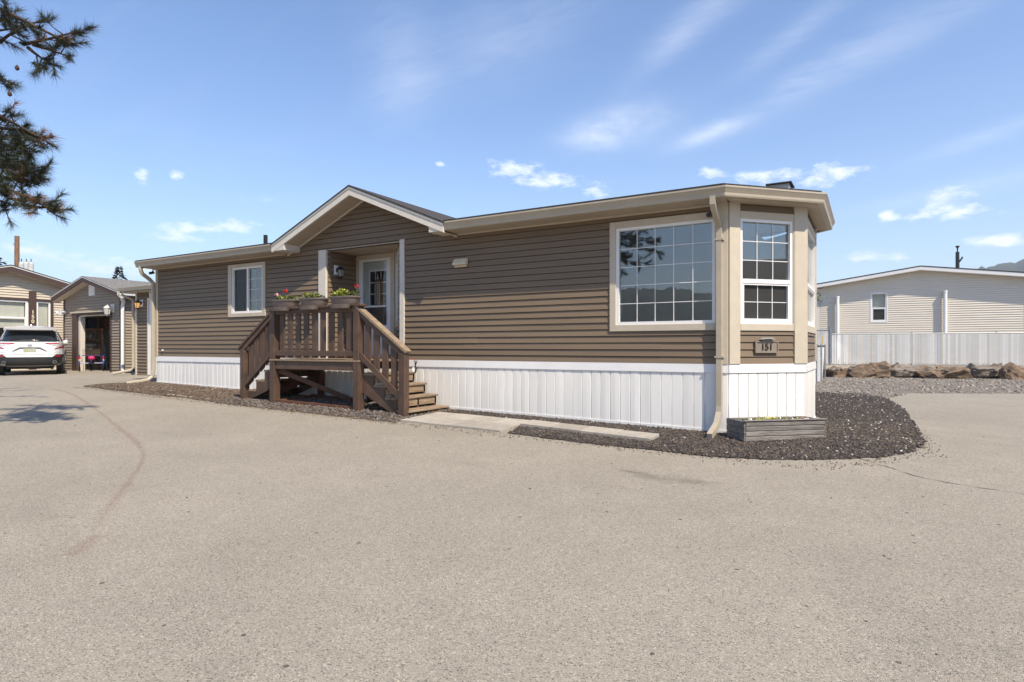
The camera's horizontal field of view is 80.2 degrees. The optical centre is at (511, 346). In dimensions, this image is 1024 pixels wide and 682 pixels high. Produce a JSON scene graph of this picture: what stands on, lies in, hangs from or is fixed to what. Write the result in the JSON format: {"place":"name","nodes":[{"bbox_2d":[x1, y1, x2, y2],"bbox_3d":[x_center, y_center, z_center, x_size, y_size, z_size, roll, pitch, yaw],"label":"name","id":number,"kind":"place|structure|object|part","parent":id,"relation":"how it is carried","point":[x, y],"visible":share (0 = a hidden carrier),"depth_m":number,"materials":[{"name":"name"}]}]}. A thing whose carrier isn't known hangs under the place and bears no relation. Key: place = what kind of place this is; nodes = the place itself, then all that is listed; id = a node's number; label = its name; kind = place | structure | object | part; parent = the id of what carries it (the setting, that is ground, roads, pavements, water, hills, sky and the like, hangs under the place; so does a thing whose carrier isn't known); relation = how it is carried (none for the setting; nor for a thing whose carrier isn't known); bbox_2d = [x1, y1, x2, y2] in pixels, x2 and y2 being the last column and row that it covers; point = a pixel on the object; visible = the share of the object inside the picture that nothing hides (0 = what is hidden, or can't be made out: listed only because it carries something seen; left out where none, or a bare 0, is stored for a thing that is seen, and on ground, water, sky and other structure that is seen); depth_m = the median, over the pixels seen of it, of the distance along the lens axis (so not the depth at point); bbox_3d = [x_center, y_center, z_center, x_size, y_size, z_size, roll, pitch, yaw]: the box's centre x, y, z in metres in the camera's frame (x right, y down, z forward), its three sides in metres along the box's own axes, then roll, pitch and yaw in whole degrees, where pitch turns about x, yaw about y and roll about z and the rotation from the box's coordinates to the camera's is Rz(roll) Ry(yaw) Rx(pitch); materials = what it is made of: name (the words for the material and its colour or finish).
{"place":"outdoors","nodes":[
{"label":"outdoors","id":0,"kind":"place"},
{"bbox_2d":[168,394,658,440],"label":"garden path","id":1,"kind":"structure","parent":0,"point":[476,422],"depth_m":9.15,"materials":[{"name":"concrete"}]},
{"bbox_2d":[411,359,417,371],"bbox_3d":[-1.817,0.344,11.331,0.145,0.233,0.091,0,0,31],"label":"step ornament","id":2,"kind":"object","parent":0,"point":[415,368],"visible":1,"depth_m":11.30,"materials":[{"name":"white metal"}]},
{"bbox_2d":[0,362,1023,681],"bbox_3d":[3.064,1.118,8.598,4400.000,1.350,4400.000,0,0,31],"label":"ground","id":3,"kind":"structure","parent":0,"point":[800,596],"depth_m":4.16,"materials":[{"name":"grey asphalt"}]},
{"bbox_2d":[0,324,67,374],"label":"suv","id":4,"kind":"object","parent":3,"relation":"on","point":[32,347],"visible":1,"depth_m":20.14,"materials":[{"name":"white metal"}]},
{"bbox_3d":[-16.123,-0.359,20.339,1.600,0.335,0.576,0,0,-36],"label":"rear window","id":5,"kind":"part","parent":4,"relation":"part of","materials":[{"name":"black glass"}]},
{"bbox_2d":[0,265,69,369],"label":"neighbour house","id":6,"kind":"structure","parent":3,"relation":"on","point":[25,298],"depth_m":24.88,"materials":[{"name":"beige plastic"}]},
{"bbox_2d":[0,300,26,327],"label":"window","id":7,"kind":"structure","parent":6,"relation":"in","point":[11,311],"depth_m":24.53,"materials":[{"name":"white plastic"}]},
{"bbox_2d":[14,236,33,270],"bbox_3d":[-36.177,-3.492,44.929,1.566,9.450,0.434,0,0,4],"label":"chimney","id":8,"kind":"object","parent":6,"relation":"on","point":[26,265],"visible":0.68,"depth_m":44.87,"materials":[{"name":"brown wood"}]},
{"bbox_2d":[37,302,49,326],"bbox_3d":[-19.602,-1.024,25.384,0.122,1.715,0.480,0,0,30],"label":"window","id":9,"kind":"structure","parent":6,"relation":"in","point":[43,309],"depth_m":25.45,"materials":[{"name":"beige glass"}]},
{"bbox_2d":[0,0,100,230],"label":"pine tree","id":10,"kind":"object","parent":3,"relation":"on","point":[23,170],"visible":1,"depth_m":7.88,"materials":[{"name":"green plant"}]},
{"bbox_2d":[78,343,104,370],"bbox_3d":[-16.623,0.384,24.000,0.850,1.127,1.913,0,0,-36],"label":"tricycle","id":11,"kind":"object","parent":3,"relation":"on","point":[90,354],"visible":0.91,"depth_m":23.53,"materials":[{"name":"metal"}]},
{"bbox_2d":[50,276,150,371],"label":"garage","id":12,"kind":"structure","parent":3,"relation":"on","point":[82,298],"depth_m":23.31,"materials":[{"name":"beige plastic"}]},
{"bbox_2d":[85,328,102,369],"bbox_3d":[-17.292,0.083,24.737,0.380,1.700,1.030,0,0,31],"label":"shelf unit","id":13,"kind":"object","parent":12,"relation":"in","point":[98,339],"visible":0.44,"depth_m":25.05,"materials":[{"name":"brown wood"}]},
{"bbox_2d":[85,319,96,328],"bbox_3d":[-17.242,-0.951,24.841,0.350,0.393,0.370,0,0,31],"label":"storage bin","id":14,"kind":"object","parent":13,"relation":"on","point":[91,323],"visible":0.82,"depth_m":24.74,"materials":[{"name":"black plastic"}]},
{"bbox_2d":[85,344,99,354],"bbox_3d":[-17.249,0.098,24.770,0.380,0.470,0.650,0,0,31],"label":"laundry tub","id":15,"kind":"object","parent":13,"relation":"on","point":[87,351],"visible":0.48,"depth_m":24.65,"materials":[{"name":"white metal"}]},
{"bbox_2d":[99,318,109,328],"bbox_3d":[-16.856,-0.977,25.438,0.450,0.460,0.630,0,0,31],"label":"cardboard box","id":16,"kind":"object","parent":13,"relation":"on","point":[104,323],"visible":0.51,"depth_m":25.18,"materials":[{"name":"brown cardboard"}]},
{"bbox_2d":[103,330,109,369],"bbox_3d":[-16.805,0.108,25.257,0.518,1.668,0.310,0,0,31],"label":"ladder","id":17,"kind":"object","parent":3,"relation":"on","point":[104,350],"visible":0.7,"depth_m":25.13,"materials":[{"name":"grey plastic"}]},
{"bbox_2d":[111,266,127,279],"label":"conifer tree","id":18,"kind":"object","parent":3,"relation":"on","point":[121,273],"visible":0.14,"depth_m":44.97,"materials":[{"name":"green plant"}]},
{"bbox_2d":[112,285,156,375],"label":"side shed","id":19,"kind":"structure","parent":3,"relation":"on","point":[141,333],"depth_m":20.02,"materials":[{"name":"brown"}]},
{"bbox_2d":[147,298,156,374],"bbox_3d":[-11.514,-0.342,19.651,0.940,2.510,0.050,0,0,30],"label":"door","id":20,"kind":"structure","parent":19,"relation":"in","point":[148,299],"depth_m":19.84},
{"bbox_2d":[130,394,395,423],"bbox_3d":[-5.186,1.105,11.417,7.960,0.177,0.327,0,0,31],"label":"straw edge","id":21,"kind":"object","parent":3,"relation":"on","point":[271,409],"visible":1,"depth_m":10.92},
{"bbox_2d":[84,381,451,421],"bbox_3d":[-5.892,1.062,12.939,10.360,0.302,1.750,0,0,31],"label":"mulch bed","id":22,"kind":"object","parent":3,"relation":"on","point":[180,391],"visible":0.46,"depth_m":13.02,"materials":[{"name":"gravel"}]},
{"bbox_2d":[215,394,449,422],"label":"grey chunks","id":23,"kind":"object","parent":3,"relation":"on","point":[379,411],"visible":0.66,"depth_m":11.04,"materials":[{"name":"grey gravel"}]},
{"bbox_2d":[237,304,448,416],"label":"wooden deck","id":24,"kind":"structure","parent":3,"relation":"on","point":[399,385],"depth_m":11.01,"materials":[{"name":"brown wood"}]},
{"bbox_2d":[271,289,299,311],"bbox_3d":[-4.309,-0.885,11.509,0.667,0.425,0.401,0,0,31],"label":"rail planter","id":25,"kind":"object","parent":24,"relation":"on","point":[283,303],"visible":1,"depth_m":11.38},
{"bbox_2d":[299,292,329,309],"bbox_3d":[-3.646,-0.852,11.118,0.667,0.361,0.401,0,0,31],"label":"rail planter","id":26,"kind":"object","parent":24,"relation":"on","point":[313,302],"visible":0.99,"depth_m":10.98,"materials":[{"name":"grey plastic"}]},
{"bbox_2d":[329,284,361,308],"bbox_3d":[-2.965,-0.889,10.717,0.667,0.435,0.401,0,0,31],"label":"rail planter","id":27,"kind":"object","parent":24,"relation":"on","point":[345,300],"visible":1,"depth_m":10.61,"materials":[{"name":"grey plastic"}]},
{"bbox_2d":[125,181,834,437],"bbox_3d":[-1.852,-0.935,13.451,15.803,4.397,4.827,0,0,31],"label":"mobile home","id":28,"kind":"object","parent":3,"relation":"on","point":[606,310],"visible":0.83,"depth_m":10.44,"materials":[{"name":"brown plastic"}]},
{"bbox_2d":[228,261,265,316],"bbox_3d":[-6.092,-1.309,14.009,1.333,1.225,0.099,0,0,30],"label":"window","id":29,"kind":"structure","parent":28,"relation":"in","point":[232,312],"depth_m":14.01,"materials":[{"name":"white plastic"}]},
{"bbox_2d":[356,253,394,356],"bbox_3d":[-2.970,-0.892,13.092,1.100,2.190,0.100,0,0,30],"label":"storm door","id":30,"kind":"structure","parent":28,"relation":"in","point":[390,257],"depth_m":12.94,"materials":[{"name":"white metal"}]},
{"bbox_2d":[364,261,386,325],"bbox_3d":[-2.920,-0.852,13.212,0.765,2.010,0.062,0,0,30],"label":"inner door","id":31,"kind":"structure","parent":28,"relation":"in","point":[371,269],"depth_m":13.22,"materials":[{"name":"white glass"}]},
{"bbox_2d":[375,274,380,307],"bbox_3d":[-2.908,-1.222,13.139,0.180,0.750,0.020,0,0,31],"label":"wind chime","id":32,"kind":"object","parent":31,"relation":"hanging from","point":[377,291],"depth_m":13.13},
{"bbox_2d":[395,253,398,327],"bbox_3d":[-2.305,-1.127,12.344,0.090,1.460,0.780,0,0,-15],"label":"window","id":33,"kind":"structure","parent":28,"relation":"in","point":[397,256],"depth_m":12.27,"materials":[{"name":"white plastic"}]},
{"bbox_2d":[610,212,715,331],"bbox_3d":[2.244,-1.089,9.096,1.628,1.696,0.094,0,0,30],"label":"window","id":34,"kind":"structure","parent":28,"relation":"in","point":[695,218],"depth_m":9.15,"materials":[{"name":"white plastic"}]},
{"bbox_2d":[754,337,778,352],"bbox_3d":[3.657,-0.027,8.703,0.384,0.224,0.063,0,0,-15],"label":"house number plaque","id":35,"kind":"object","parent":28,"relation":"attached to","point":[765,346],"visible":1,"depth_m":8.71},
{"bbox_2d":[740,211,793,330],"bbox_3d":[3.666,-1.083,8.777,0.911,1.701,0.090,0,0,-15],"label":"window","id":36,"kind":"structure","parent":28,"relation":"in","point":[746,324],"depth_m":8.78,"materials":[{"name":"white plastic"}]},
{"bbox_2d":[808,219,815,333],"bbox_3d":[4.757,-1.077,9.730,0.088,1.710,1.620,0,0,30],"label":"window","id":37,"kind":"structure","parent":28,"relation":"in","point":[811,233],"depth_m":10.15,"materials":[{"name":"white plastic"}]},
{"bbox_2d":[3,392,983,654],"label":"road specks","id":38,"kind":"object","parent":3,"relation":"on","point":[673,486],"visible":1,"depth_m":5.37,"materials":[{"name":"black asphalt"}]},
{"bbox_2d":[73,387,946,469],"bbox_3d":[-2.838,1.134,10.355,17.788,0.327,3.584,0,0,19],"label":"edge grit","id":39,"kind":"object","parent":3,"relation":"on","point":[592,445],"visible":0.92,"depth_m":7.71,"materials":[{"name":"grey gravel"}]},
{"bbox_2d":[115,382,926,459],"bbox_3d":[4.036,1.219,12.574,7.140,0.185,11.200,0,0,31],"label":"lava rock bed","id":40,"kind":"object","parent":3,"relation":"on","point":[820,416],"visible":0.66,"depth_m":8.40,"materials":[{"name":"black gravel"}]},
{"bbox_2d":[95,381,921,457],"bbox_3d":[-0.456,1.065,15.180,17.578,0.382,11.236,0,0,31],"label":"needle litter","id":41,"kind":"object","parent":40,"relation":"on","point":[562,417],"visible":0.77,"depth_m":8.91,"materials":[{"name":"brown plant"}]},
{"bbox_2d":[726,416,826,441],"bbox_3d":[3.574,1.084,8.231,1.200,0.297,0.472,0,0,-10],"label":"planter box","id":42,"kind":"object","parent":40,"relation":"on","point":[764,428],"visible":0.99,"depth_m":8.04,"materials":[{"name":"grey wood"}]},
{"bbox_2d":[815,344,825,383],"bbox_3d":[10.511,0.593,20.807,0.050,1.380,6.650,0,0,31],"label":"fence","id":43,"kind":"object","parent":3,"relation":"on","point":[820,371],"visible":0.56,"depth_m":21.73,"materials":[{"name":"white plastic"}]},
{"bbox_2d":[817,330,828,362],"bbox_3d":[11.439,0.043,26.000,3.772,1.580,0.081,0,0,31],"label":"slat fence","id":44,"kind":"object","parent":3,"relation":"on","point":[819,337],"visible":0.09,"depth_m":25.08,"materials":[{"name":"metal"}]},
{"bbox_2d":[829,327,830,364],"bbox_3d":[13.075,0.058,24.984,0.090,1.750,0.086,0,0,31],"label":"fence post","id":45,"kind":"object","parent":3,"relation":"on","point":[829,345],"visible":0.66,"depth_m":24.95,"materials":[{"name":"white plastic"}]},
{"bbox_2d":[826,366,846,376],"bbox_3d":[12.644,1.084,24.129,1.187,0.712,0.695,-7,3,29],"label":"boulder","id":46,"kind":"object","parent":3,"relation":"on","point":[842,373],"visible":0.43,"depth_m":23.82,"materials":[{"name":"brown stone"}]},
{"bbox_2d":[846,364,875,377],"bbox_3d":[13.558,0.950,23.694,1.123,0.606,0.949,0,0,-1],"label":"boulder","id":47,"kind":"object","parent":3,"relation":"on","point":[859,370],"visible":0.79,"depth_m":23.34,"materials":[{"name":"brown stone"}]},
{"bbox_2d":[869,361,890,377],"bbox_3d":[14.154,1.021,23.595,1.015,0.941,0.796,-4,-7,35],"label":"boulder","id":48,"kind":"object","parent":3,"relation":"on","point":[882,368],"visible":0.59,"depth_m":23.27,"materials":[{"name":"brown stone"}]},
{"bbox_2d":[892,364,919,376],"bbox_3d":[15.209,1.073,23.429,0.988,0.800,0.762,0,0,36],"label":"boulder","id":49,"kind":"object","parent":3,"relation":"on","point":[899,371],"visible":0.78,"depth_m":23.23,"materials":[{"name":"grey stone"}]},
{"bbox_2d":[827,367,1006,447],"bbox_3d":[11.758,1.014,18.127,23.674,0.514,9.071,0,0,-37],"label":"rubble","id":50,"kind":"object","parent":3,"relation":"on","point":[891,370],"visible":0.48,"depth_m":23.00,"materials":[{"name":"brown stone"}]},
{"bbox_2d":[817,265,1023,363],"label":"cream house","id":51,"kind":"structure","parent":3,"relation":"on","point":[926,299],"depth_m":28.70,"materials":[{"name":"beige plastic"}]},
{"bbox_2d":[870,292,886,321],"bbox_3d":[17.924,-1.937,29.689,0.720,1.460,0.090,0,0,30],"label":"window","id":52,"kind":"structure","parent":51,"relation":"in","point":[871,309],"depth_m":29.67,"materials":[{"name":"white plastic"}]},
{"bbox_2d":[955,246,962,267],"bbox_3d":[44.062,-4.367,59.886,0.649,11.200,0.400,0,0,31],"label":"chimney pipe","id":53,"kind":"object","parent":51,"relation":"on","point":[957,261],"visible":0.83,"depth_m":59.86,"materials":[{"name":"black metal"}]},
{"bbox_2d":[832,332,1023,365],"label":"slat fence","id":54,"kind":"object","parent":3,"relation":"on","point":[945,355],"visible":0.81,"depth_m":24.06,"materials":[{"name":"white vinyl"},{"name":"galvanised steel"}]},
{"bbox_2d":[916,365,943,378],"bbox_3d":[15.772,1.093,23.084,0.989,0.811,0.813,0,0,31],"label":"boulder","id":55,"kind":"object","parent":3,"relation":"on","point":[932,373],"visible":0.62,"depth_m":22.84,"materials":[{"name":"brown stone"}]},
{"bbox_2d":[860,458,1021,493],"bbox_3d":[4.340,1.288,5.776,0.321,0.045,2.356,0,0,-27],"label":"road crack","id":56,"kind":"object","parent":3,"relation":"on","point":[937,480],"visible":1,"depth_m":5.86,"materials":[{"name":"black asphalt"}]},
{"bbox_2d":[939,366,972,378],"bbox_3d":[16.535,1.114,22.948,1.325,0.762,0.892,0,0,16],"label":"boulder","id":57,"kind":"object","parent":3,"relation":"on","point":[955,372],"visible":0.67,"depth_m":22.60,"materials":[{"name":"brown stone"}]},
{"bbox_2d":[966,363,978,372],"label":"boulder","id":58,"kind":"object","parent":3,"relation":"on","point":[969,365],"visible":0.27,"depth_m":23.12,"materials":[{"name":"grey stone"}]},
{"bbox_2d":[971,365,1000,377],"bbox_3d":[17.782,1.019,22.851,1.010,0.691,0.820,0,0,11],"label":"boulder","id":59,"kind":"object","parent":3,"relation":"on","point":[982,371],"visible":0.78,"depth_m":22.59,"materials":[{"name":"grey stone"}]},
{"bbox_2d":[996,362,1023,379],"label":"boulder","id":60,"kind":"object","parent":3,"relation":"on","point":[1014,371],"visible":0.56,"depth_m":22.11,"materials":[{"name":"brown stone"}]},
{"bbox_2d":[0,0,1023,282],"label":"sky","id":61,"kind":"structure","parent":0,"point":[187,126],"materials":[{"name":"blue"}]},
{"bbox_2d":[728,376,1023,397],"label":"gravel ground","id":62,"kind":"structure","parent":0,"point":[916,383],"depth_m":18.66,"materials":[{"name":"grey gravel"}]},
{"bbox_2d":[978,259,1023,271],"bbox_3d":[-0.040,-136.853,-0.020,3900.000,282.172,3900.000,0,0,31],"label":"hills","id":63,"kind":"structure","parent":0,"point":[1016,266],"depth_m":1177.06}
]}

